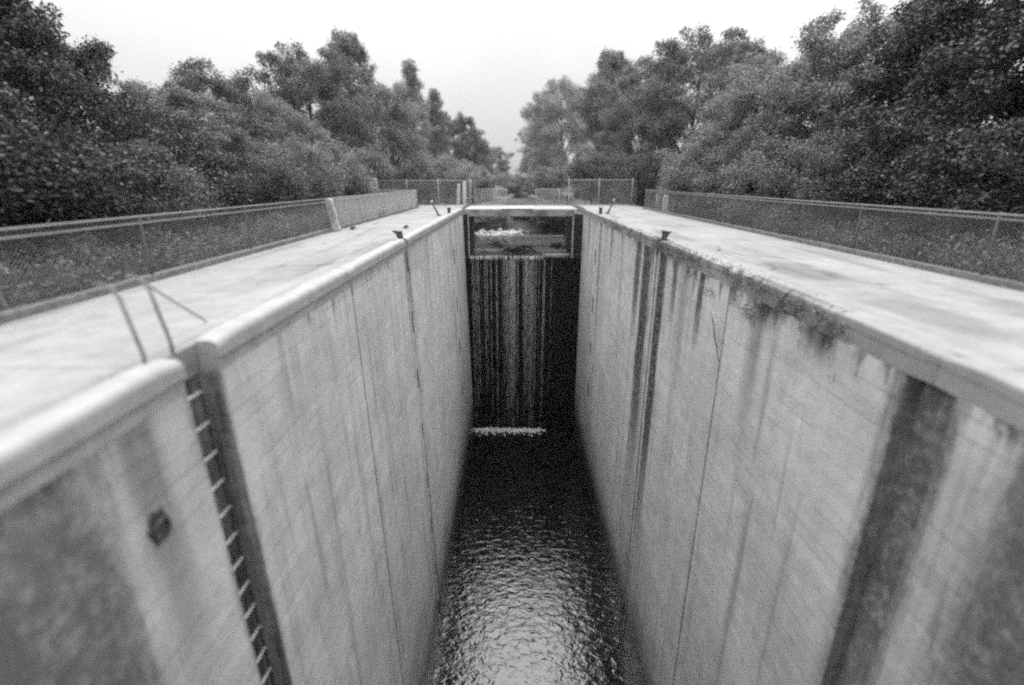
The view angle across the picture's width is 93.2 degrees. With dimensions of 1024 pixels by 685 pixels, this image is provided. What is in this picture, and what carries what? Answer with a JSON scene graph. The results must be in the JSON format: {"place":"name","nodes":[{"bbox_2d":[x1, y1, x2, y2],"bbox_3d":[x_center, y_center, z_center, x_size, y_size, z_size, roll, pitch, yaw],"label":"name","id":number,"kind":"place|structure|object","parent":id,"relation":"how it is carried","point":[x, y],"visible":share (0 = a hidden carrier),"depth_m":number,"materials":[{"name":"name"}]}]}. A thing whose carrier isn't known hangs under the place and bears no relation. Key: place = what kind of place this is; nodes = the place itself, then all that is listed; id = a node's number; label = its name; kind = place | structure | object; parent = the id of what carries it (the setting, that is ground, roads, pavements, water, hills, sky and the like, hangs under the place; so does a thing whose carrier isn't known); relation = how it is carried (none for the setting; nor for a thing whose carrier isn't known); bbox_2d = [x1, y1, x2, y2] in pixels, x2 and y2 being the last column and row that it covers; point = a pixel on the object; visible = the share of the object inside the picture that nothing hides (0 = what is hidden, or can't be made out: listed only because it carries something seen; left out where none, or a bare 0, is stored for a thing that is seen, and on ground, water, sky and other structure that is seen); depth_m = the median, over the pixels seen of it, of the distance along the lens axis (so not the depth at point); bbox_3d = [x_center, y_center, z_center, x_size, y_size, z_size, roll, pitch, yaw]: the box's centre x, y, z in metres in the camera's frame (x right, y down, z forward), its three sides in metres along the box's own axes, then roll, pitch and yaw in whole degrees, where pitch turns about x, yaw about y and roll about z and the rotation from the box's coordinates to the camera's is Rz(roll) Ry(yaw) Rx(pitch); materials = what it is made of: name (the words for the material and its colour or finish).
{"place":"outdoors","nodes":[
{"label":"outdoors","id":0,"kind":"place"},
{"bbox_2d":[0,205,466,432],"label":"pavement","id":1,"kind":"structure","parent":0,"point":[50,359],"depth_m":5.56,"materials":[{"name":"concrete"}]},
{"bbox_2d":[0,198,332,323],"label":"fence","id":2,"kind":"object","parent":1,"relation":"on","point":[26,310],"visible":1,"depth_m":7.46,"materials":[{"name":"grey metal"}]},
{"bbox_2d":[325,199,341,230],"bbox_3d":[-5.559,-3.965,15.049,0.360,0.980,0.240,0,18,0],"label":"marker post","id":3,"kind":"object","parent":1,"relation":"on","point":[333,217],"visible":1,"depth_m":14.98,"materials":[{"name":"white concrete"}]},
{"bbox_2d":[327,190,418,228],"bbox_3d":[-7.085,-6.435,22.394,3.093,1.010,15.496,0,18,0],"label":"fence","id":4,"kind":"object","parent":1,"relation":"on","point":[410,202],"visible":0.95,"depth_m":19.83,"materials":[{"name":"metal"}]},
{"bbox_2d":[392,230,405,239],"bbox_3d":[-3.031,-2.880,12.972,0.340,0.240,0.200,0,18,0],"label":"slot bracket","id":5,"kind":"object","parent":1,"relation":"on","point":[399,234],"visible":0.78,"depth_m":12.92,"materials":[{"name":"metal"}]},
{"bbox_2d":[374,179,471,204],"bbox_3d":[-5.641,-9.552,30.790,6.184,1.600,0.060,0,18,0],"label":"fence","id":6,"kind":"object","parent":1,"relation":"on","point":[437,180],"visible":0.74,"depth_m":30.69,"materials":[{"name":"metal"}]},
{"bbox_2d":[430,200,440,215],"bbox_3d":[-3.451,-6.061,21.823,0.459,0.704,0.180,0,18,0],"label":"lever","id":7,"kind":"object","parent":1,"relation":"on","point":[431,202],"visible":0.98,"depth_m":21.82,"materials":[{"name":"metal"}]},
{"bbox_2d":[0,208,473,684],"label":"lock wall","id":8,"kind":"structure","parent":0,"point":[343,430],"depth_m":5.77,"materials":[{"name":"concrete"}]},
{"bbox_2d":[93,274,275,684],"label":"ladder","id":9,"kind":"object","parent":8,"relation":"attached to","point":[149,288],"depth_m":4.83,"materials":[{"name":"metal"}]},
{"bbox_2d":[250,251,405,347],"bbox_3d":[-2.884,-1.226,9.193,0.374,0.398,8.107,0,18,0],"label":"edge moss","id":10,"kind":"object","parent":8,"relation":"attached to","point":[258,344],"visible":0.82,"depth_m":7.94,"materials":[{"name":"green plant"}]},
{"bbox_2d":[0,184,1023,310],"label":"ground","id":11,"kind":"structure","parent":0,"point":[517,224],"depth_m":44.05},
{"bbox_2d":[0,78,154,299],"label":"leafy shrub","id":12,"kind":"object","parent":11,"relation":"on","point":[37,199],"visible":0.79,"depth_m":8.29,"materials":[{"name":"grey plant"}]},
{"bbox_2d":[1,34,164,234],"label":"broadleaf tree","id":13,"kind":"object","parent":11,"relation":"on","point":[90,52],"visible":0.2,"depth_m":13.91,"materials":[{"name":"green plant"}]},
{"bbox_2d":[0,0,171,263],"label":"broadleaf tree","id":14,"kind":"object","parent":11,"relation":"on","point":[25,27],"visible":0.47,"depth_m":9.78,"materials":[{"name":"grey plant"}]},
{"bbox_2d":[70,132,228,262],"bbox_3d":[-8.483,-3.299,11.388,3.229,3.101,3.434,-8,20,-23],"label":"leafy shrub","id":15,"kind":"object","parent":11,"relation":"on","point":[176,198],"visible":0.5,"depth_m":10.83,"materials":[{"name":"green plant"}]},
{"bbox_2d":[76,75,260,223],"bbox_3d":[-11.976,-6.467,17.329,5.714,5.165,5.627,-4,19,-12],"label":"broadleaf tree","id":16,"kind":"object","parent":11,"relation":"on","point":[185,113],"visible":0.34,"depth_m":16.18,"materials":[{"name":"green plant"}]},
{"bbox_2d":[114,118,261,243],"bbox_3d":[-9.492,-4.437,13.948,4.108,3.709,3.862,3,19,8],"label":"leafy shrub","id":17,"kind":"object","parent":11,"relation":"on","point":[184,147],"visible":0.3,"depth_m":13.40,"materials":[{"name":"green plant"}]},
{"bbox_2d":[121,56,289,215],"bbox_3d":[-12.885,-8.648,21.449,6.250,6.779,6.346,-9,20,-25],"label":"broadleaf tree","id":18,"kind":"object","parent":11,"relation":"on","point":[233,92],"visible":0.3,"depth_m":20.26,"materials":[{"name":"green plant"}]},
{"bbox_2d":[225,153,314,232],"bbox_3d":[-8.696,-5.190,17.048,2.960,3.101,3.148,15,24,39],"label":"leafy shrub","id":19,"kind":"object","parent":11,"relation":"on","point":[280,178],"visible":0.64,"depth_m":16.69,"materials":[{"name":"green plant"}]},
{"bbox_2d":[229,90,334,209],"bbox_3d":[-11.785,-9.281,24.563,5.850,5.976,5.545,5,19,16],"label":"broadleaf tree","id":20,"kind":"object","parent":11,"relation":"on","point":[295,124],"visible":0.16,"depth_m":23.65,"materials":[{"name":"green plant"}]},
{"bbox_2d":[236,131,351,225],"bbox_3d":[-9.232,-6.667,20.524,4.636,4.091,5.395,-12,22,-31],"label":"leafy shrub","id":21,"kind":"object","parent":11,"relation":"on","point":[309,157],"visible":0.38,"depth_m":19.90,"materials":[{"name":"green plant"}]},
{"bbox_2d":[247,38,376,205],"bbox_3d":[-11.740,-12.326,28.606,7.568,9.361,7.454,-5,19,-15],"label":"broadleaf tree","id":22,"kind":"object","parent":11,"relation":"on","point":[328,77],"visible":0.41,"depth_m":27.24,"materials":[{"name":"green plant"}]},
{"bbox_2d":[295,137,377,212],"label":"leafy shrub","id":23,"kind":"object","parent":11,"relation":"on","point":[358,182],"visible":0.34,"depth_m":24.62,"materials":[{"name":"grey plant"}]},
{"bbox_2d":[302,25,395,189],"bbox_3d":[-12.605,-17.136,37.626,5.842,12.887,7.828,17,25,42],"label":"broadleaf tree","id":24,"kind":"object","parent":11,"relation":"on","point":[351,47],"visible":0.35,"depth_m":36.12,"materials":[{"name":"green plant"}]},
{"bbox_2d":[369,178,377,199],"bbox_3d":[-8.830,-9.562,31.120,0.440,1.910,0.440,0,18,0],"label":"marker post","id":25,"kind":"object","parent":11,"relation":"on","point":[371,182],"visible":0.1,"depth_m":30.81,"materials":[{"name":"concrete"}]},
{"bbox_2d":[345,142,406,204],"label":"leafy shrub","id":26,"kind":"object","parent":11,"relation":"on","point":[373,158],"visible":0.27,"depth_m":31.94,"materials":[{"name":"grey plant"}]},
{"bbox_2d":[358,80,441,202],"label":"broadleaf tree","id":27,"kind":"object","parent":11,"relation":"on","point":[394,140],"visible":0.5,"depth_m":41.50,"materials":[{"name":"grey plant"}]},
{"bbox_2d":[389,58,436,169],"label":"slender tree","id":28,"kind":"object","parent":11,"relation":"on","point":[409,74],"visible":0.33,"depth_m":53.52,"materials":[{"name":"grey plant"}]},
{"bbox_2d":[396,159,445,204],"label":"leafy shrub","id":29,"kind":"object","parent":11,"relation":"on","point":[405,170],"visible":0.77,"depth_m":32.79,"materials":[{"name":"grey plant"}]},
{"bbox_2d":[419,88,453,169],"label":"slender tree","id":30,"kind":"object","parent":11,"relation":"on","point":[436,118],"visible":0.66,"depth_m":63.62,"materials":[{"name":"grey plant"}]},
{"bbox_2d":[414,152,485,205],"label":"leafy shrub","id":31,"kind":"object","parent":11,"relation":"on","point":[459,170],"visible":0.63,"depth_m":37.57,"materials":[{"name":"grey plant"}]},
{"bbox_2d":[419,110,492,185],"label":"broadleaf tree","id":32,"kind":"object","parent":11,"relation":"on","point":[464,143],"visible":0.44,"depth_m":76.49,"materials":[{"name":"grey plant"}]},
{"bbox_2d":[457,184,459,204],"bbox_3d":[-3.536,-9.605,31.815,0.300,1.550,0.220,0,18,0],"label":"marker post","id":33,"kind":"object","parent":11,"relation":"on","point":[458,195],"visible":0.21,"depth_m":31.69,"materials":[{"name":"concrete"}]},
{"bbox_2d":[463,182,465,204],"bbox_3d":[-3.079,-9.517,31.315,0.240,1.700,0.240,0,18,0],"label":"marker post","id":34,"kind":"object","parent":11,"relation":"on","point":[464,195],"visible":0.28,"depth_m":31.19,"materials":[{"name":"concrete"}]},
{"bbox_2d":[457,136,500,177],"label":"broadleaf tree","id":35,"kind":"object","parent":11,"relation":"on","point":[492,156],"visible":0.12,"depth_m":96.54,"materials":[{"name":"grey plant"}]},
{"bbox_2d":[466,164,512,200],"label":"leafy shrub","id":36,"kind":"object","parent":11,"relation":"on","point":[485,185],"visible":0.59,"depth_m":47.23,"materials":[{"name":"grey plant"}]},
{"bbox_2d":[474,202,509,231],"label":"leafy shrub","id":37,"kind":"object","parent":11,"relation":"on","point":[488,223],"visible":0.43,"depth_m":41.67,"materials":[{"name":"grey plant"}]},
{"bbox_2d":[479,146,514,187],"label":"broadleaf tree","id":38,"kind":"object","parent":11,"relation":"on","point":[501,163],"visible":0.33,"depth_m":129.42,"materials":[{"name":"grey plant"}]},
{"bbox_2d":[475,228,527,235],"bbox_3d":[-1.150,-9.219,40.178,5.476,0.505,4.012,0,18,0],"label":"foam","id":39,"kind":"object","parent":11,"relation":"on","point":[482,232],"depth_m":39.85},
{"bbox_2d":[0,192,1023,310],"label":"ground cover","id":40,"kind":"object","parent":11,"relation":"on","point":[244,240],"visible":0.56,"depth_m":9.63,"materials":[{"name":"grey plant"}]},
{"bbox_2d":[494,173,538,198],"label":"leafy shrub","id":41,"kind":"object","parent":11,"relation":"on","point":[513,187],"visible":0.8,"depth_m":50.37,"materials":[{"name":"grey plant"}]},
{"bbox_2d":[514,113,568,181],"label":"broadleaf tree","id":42,"kind":"object","parent":11,"relation":"on","point":[524,166],"visible":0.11,"depth_m":109.17,"materials":[{"name":"grey plant"}]},
{"bbox_2d":[514,200,569,233],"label":"leafy shrub","id":43,"kind":"object","parent":11,"relation":"on","point":[557,225],"visible":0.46,"depth_m":40.78,"materials":[{"name":"grey plant"}]},
{"bbox_2d":[521,164,571,198],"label":"leafy shrub","id":44,"kind":"object","parent":11,"relation":"on","point":[553,182],"visible":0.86,"depth_m":48.34,"materials":[{"name":"grey plant"}]},
{"bbox_2d":[518,75,599,186],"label":"broadleaf tree","id":45,"kind":"object","parent":11,"relation":"on","point":[543,129],"visible":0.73,"depth_m":82.25,"materials":[{"name":"grey plant"}]},
{"bbox_2d":[562,154,624,204],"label":"leafy shrub","id":46,"kind":"object","parent":11,"relation":"on","point":[602,173],"visible":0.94,"depth_m":37.37,"materials":[{"name":"grey plant"}]},
{"bbox_2d":[573,151,618,195],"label":"leafy shrub","id":47,"kind":"object","parent":11,"relation":"on","point":[602,156],"visible":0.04,"depth_m":53.67,"materials":[{"name":"grey plant"}]},
{"bbox_2d":[566,46,637,188],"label":"broadleaf tree","id":48,"kind":"object","parent":11,"relation":"on","point":[613,62],"visible":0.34,"depth_m":56.67,"materials":[{"name":"grey plant"}]},
{"bbox_2d":[604,151,655,202],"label":"leafy shrub","id":49,"kind":"object","parent":11,"relation":"on","point":[613,162],"visible":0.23,"depth_m":41.55,"materials":[{"name":"grey plant"}]},
{"bbox_2d":[593,54,690,193],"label":"broadleaf tree","id":50,"kind":"object","parent":11,"relation":"on","point":[621,114],"visible":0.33,"depth_m":46.15,"materials":[{"name":"grey plant"}]},
{"bbox_2d":[616,152,672,206],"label":"leafy shrub","id":51,"kind":"object","parent":11,"relation":"on","point":[645,180],"visible":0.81,"depth_m":31.14,"materials":[{"name":"grey plant"}]},
{"bbox_2d":[624,149,673,193],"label":"leafy shrub","id":52,"kind":"object","parent":11,"relation":"on","point":[659,159],"visible":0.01,"depth_m":44.00,"materials":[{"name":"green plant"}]},
{"bbox_2d":[621,22,755,195],"bbox_3d":[14.329,-17.177,37.828,11.538,12.912,11.363,4,19,12],"label":"broadleaf tree","id":53,"kind":"object","parent":11,"relation":"on","point":[666,93],"visible":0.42,"depth_m":35.54,"materials":[{"name":"grey plant"}]},
{"bbox_2d":[652,137,740,213],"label":"leafy shrub","id":54,"kind":"object","parent":11,"relation":"on","point":[673,176],"visible":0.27,"depth_m":24.81,"materials":[{"name":"grey plant"}]},
{"bbox_2d":[675,36,779,202],"bbox_3d":[13.825,-12.750,29.134,5.748,9.798,7.702,-8,20,-23],"label":"broadleaf tree","id":55,"kind":"object","parent":11,"relation":"on","point":[740,50],"visible":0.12,"depth_m":28.38,"materials":[{"name":"grey plant"}]},
{"bbox_2d":[670,133,797,220],"bbox_3d":[10.060,-6.950,21.369,5.057,4.091,5.886,16,24,39],"label":"leafy shrub","id":56,"kind":"object","parent":11,"relation":"on","point":[703,178],"visible":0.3,"depth_m":20.72,"materials":[{"name":"grey plant"}]},
{"bbox_2d":[674,47,859,194],"bbox_3d":[12.209,-9.629,22.857,7.977,7.823,7.561,-7,20,-20],"label":"broadleaf tree","id":57,"kind":"object","parent":11,"relation":"on","point":[747,81],"visible":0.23,"depth_m":21.88,"materials":[{"name":"grey plant"}]},
{"bbox_2d":[705,126,866,234],"bbox_3d":[10.129,-5.568,17.391,4.906,3.969,5.710,-5,19,-15],"label":"leafy shrub","id":58,"kind":"object","parent":11,"relation":"on","point":[775,188],"visible":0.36,"depth_m":17.04,"materials":[{"name":"grey plant"}]},
{"bbox_2d":[733,0,989,210],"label":"broadleaf tree","id":59,"kind":"object","parent":11,"relation":"on","point":[827,53],"visible":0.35,"depth_m":17.68,"materials":[{"name":"grey plant"}]},
{"bbox_2d":[783,119,969,249],"bbox_3d":[9.950,-4.382,13.614,4.242,3.831,3.988,12,22,32],"label":"leafy shrub","id":60,"kind":"object","parent":11,"relation":"on","point":[860,176],"visible":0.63,"depth_m":13.29,"materials":[{"name":"grey plant"}]},
{"bbox_2d":[776,0,1023,229],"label":"broadleaf tree","id":61,"kind":"object","parent":11,"relation":"on","point":[923,22],"visible":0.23,"depth_m":14.22,"materials":[{"name":"grey plant"}]},
{"bbox_2d":[846,0,1023,244],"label":"broadleaf tree","id":62,"kind":"object","parent":11,"relation":"on","point":[955,68],"visible":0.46,"depth_m":11.51,"materials":[{"name":"grey plant"}]},
{"bbox_2d":[873,116,1023,274],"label":"leafy shrub","id":63,"kind":"object","parent":11,"relation":"on","point":[965,194],"visible":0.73,"depth_m":10.22,"materials":[{"name":"grey plant"}]},
{"bbox_2d":[1003,150,1023,264],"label":"leafy shrub","id":64,"kind":"object","parent":11,"relation":"on","point":[1019,182],"visible":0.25,"depth_m":8.92,"materials":[{"name":"grey plant"}]},
{"bbox_2d":[4,0,1023,194],"label":"sky","id":65,"kind":"structure","parent":0,"point":[485,59],"materials":[{"name":"white"}]},
{"bbox_2d":[470,230,570,255],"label":"canal water","id":66,"kind":"structure","parent":0,"point":[497,253],"depth_m":33.48,"materials":[{"name":"grey liquid"}]},
{"bbox_2d":[463,212,474,257],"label":"pier","id":67,"kind":"structure","parent":66,"relation":"in","point":[469,231],"depth_m":28.11,"materials":[{"name":"grey concrete"}]},
{"bbox_2d":[486,240,507,246],"bbox_3d":[-1.053,-6.484,32.026,1.428,0.536,1.314,7,20,20],"label":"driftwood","id":68,"kind":"object","parent":66,"relation":"in","point":[496,243],"visible":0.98,"depth_m":32.08,"materials":[{"name":"black wood"}]},
{"bbox_2d":[500,245,535,252],"bbox_3d":[0.300,-5.718,29.747,2.029,0.564,1.414,11,21,30],"label":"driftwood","id":69,"kind":"object","parent":66,"relation":"in","point":[517,249],"visible":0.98,"depth_m":29.56,"materials":[{"name":"black wood"}]},
{"bbox_2d":[476,236,562,245],"bbox_3d":[0.524,-6.758,32.731,5.840,0.930,0.065,0,18,0],"label":"bar screen","id":70,"kind":"object","parent":66,"relation":"in","point":[518,239],"visible":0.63,"depth_m":32.66,"materials":[{"name":"grey metal"}]},
{"bbox_2d":[474,249,569,254],"bbox_3d":[0.585,-5.632,29.913,6.123,0.230,1.419,4,19,12],"label":"floating boom","id":71,"kind":"object","parent":66,"relation":"on","point":[549,250],"visible":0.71,"depth_m":30.03,"materials":[{"name":"plastic"}]},
{"bbox_2d":[550,242,564,248],"bbox_3d":[2.964,-6.285,31.440,1.000,0.478,0.772,0,18,0],"label":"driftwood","id":72,"kind":"object","parent":66,"relation":"in","point":[556,246],"visible":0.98,"depth_m":31.31,"materials":[{"name":"black wood"}]},
{"bbox_2d":[433,428,633,684],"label":"water","id":73,"kind":"structure","parent":0,"point":[530,599],"depth_m":19.75,"materials":[{"name":"black liquid"}]},
{"bbox_2d":[474,427,546,436],"bbox_3d":[-0.206,5.753,31.143,4.882,0.276,0.967,0,18,0],"label":"foam","id":74,"kind":"object","parent":73,"relation":"on","point":[507,430],"visible":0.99,"depth_m":31.28,"materials":[{"name":"white"}]},
{"bbox_2d":[465,256,580,427],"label":"weir wall","id":75,"kind":"structure","parent":73,"relation":"in","point":[553,407],"depth_m":29.86,"materials":[{"name":"black concrete"}]},
{"bbox_2d":[470,255,542,259],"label":"spill water","id":76,"kind":"structure","parent":75,"relation":"on","point":[497,257],"depth_m":28.06,"materials":[{"name":"grey liquid"}]},
{"bbox_2d":[471,258,551,427],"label":"waterfall","id":77,"kind":"structure","parent":75,"relation":"attached to","point":[512,308],"depth_m":29.31,"materials":[{"name":"grey liquid"}]},
{"bbox_2d":[565,211,582,427],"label":"pier","id":78,"kind":"structure","parent":73,"relation":"in","point":[573,233],"depth_m":28.05,"materials":[{"name":"grey concrete"}]},
{"bbox_2d":[464,205,577,215],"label":"weir bridge","id":79,"kind":"structure","parent":78,"relation":"on","point":[519,210],"depth_m":27.34,"materials":[{"name":"concrete"}]},
{"bbox_2d":[474,189,506,205],"bbox_3d":[-1.362,-9.254,30.813,2.068,1.020,0.048,0,18,0],"label":"fence","id":80,"kind":"object","parent":79,"relation":"on","point":[490,197],"visible":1,"depth_m":30.81,"materials":[{"name":"metal"}]},
{"bbox_2d":[535,189,566,205],"bbox_3d":[2.478,-9.248,30.794,1.987,1.020,0.048,0,18,0],"label":"fence","id":81,"kind":"object","parent":79,"relation":"on","point":[558,201],"visible":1,"depth_m":30.79,"materials":[{"name":"metal"}]},
{"bbox_2d":[574,209,1023,684],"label":"lock wall","id":82,"kind":"structure","parent":0,"point":[775,499],"depth_m":6.90,"materials":[{"name":"concrete"}]},
{"bbox_2d":[606,217,853,352],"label":"hanging weeds","id":83,"kind":"object","parent":82,"relation":"attached to","point":[794,312],"visible":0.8,"depth_m":7.88,"materials":[{"name":"plant"}]},
{"bbox_2d":[577,205,1023,377],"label":"pavement","id":84,"kind":"structure","parent":0,"point":[972,320],"depth_m":7.17,"materials":[{"name":"concrete"}]},
{"bbox_2d":[568,178,636,205],"bbox_3d":[5.744,-9.571,30.721,4.354,1.680,0.060,0,18,0],"label":"fence","id":85,"kind":"object","parent":84,"relation":"on","point":[632,183],"visible":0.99,"depth_m":30.73,"materials":[{"name":"metal"}]},
{"bbox_2d":[659,230,671,239],"bbox_3d":[4.094,-2.869,12.937,0.310,0.240,0.200,0,18,0],"label":"slot bracket","id":86,"kind":"object","parent":84,"relation":"on","point":[665,235],"visible":0.86,"depth_m":12.88,"materials":[{"name":"metal"}]},
{"bbox_2d":[662,195,668,210],"bbox_3d":[7.784,-6.949,24.627,0.260,1.070,0.260,0,18,0],"label":"marker post","id":87,"kind":"object","parent":84,"relation":"on","point":[664,196],"visible":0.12,"depth_m":24.50,"materials":[{"name":"white paint"}]},
{"bbox_2d":[643,189,1023,291],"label":"fence","id":88,"kind":"object","parent":84,"relation":"on","point":[996,281],"visible":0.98,"depth_m":9.96,"materials":[{"name":"grey metal"}]}
]}

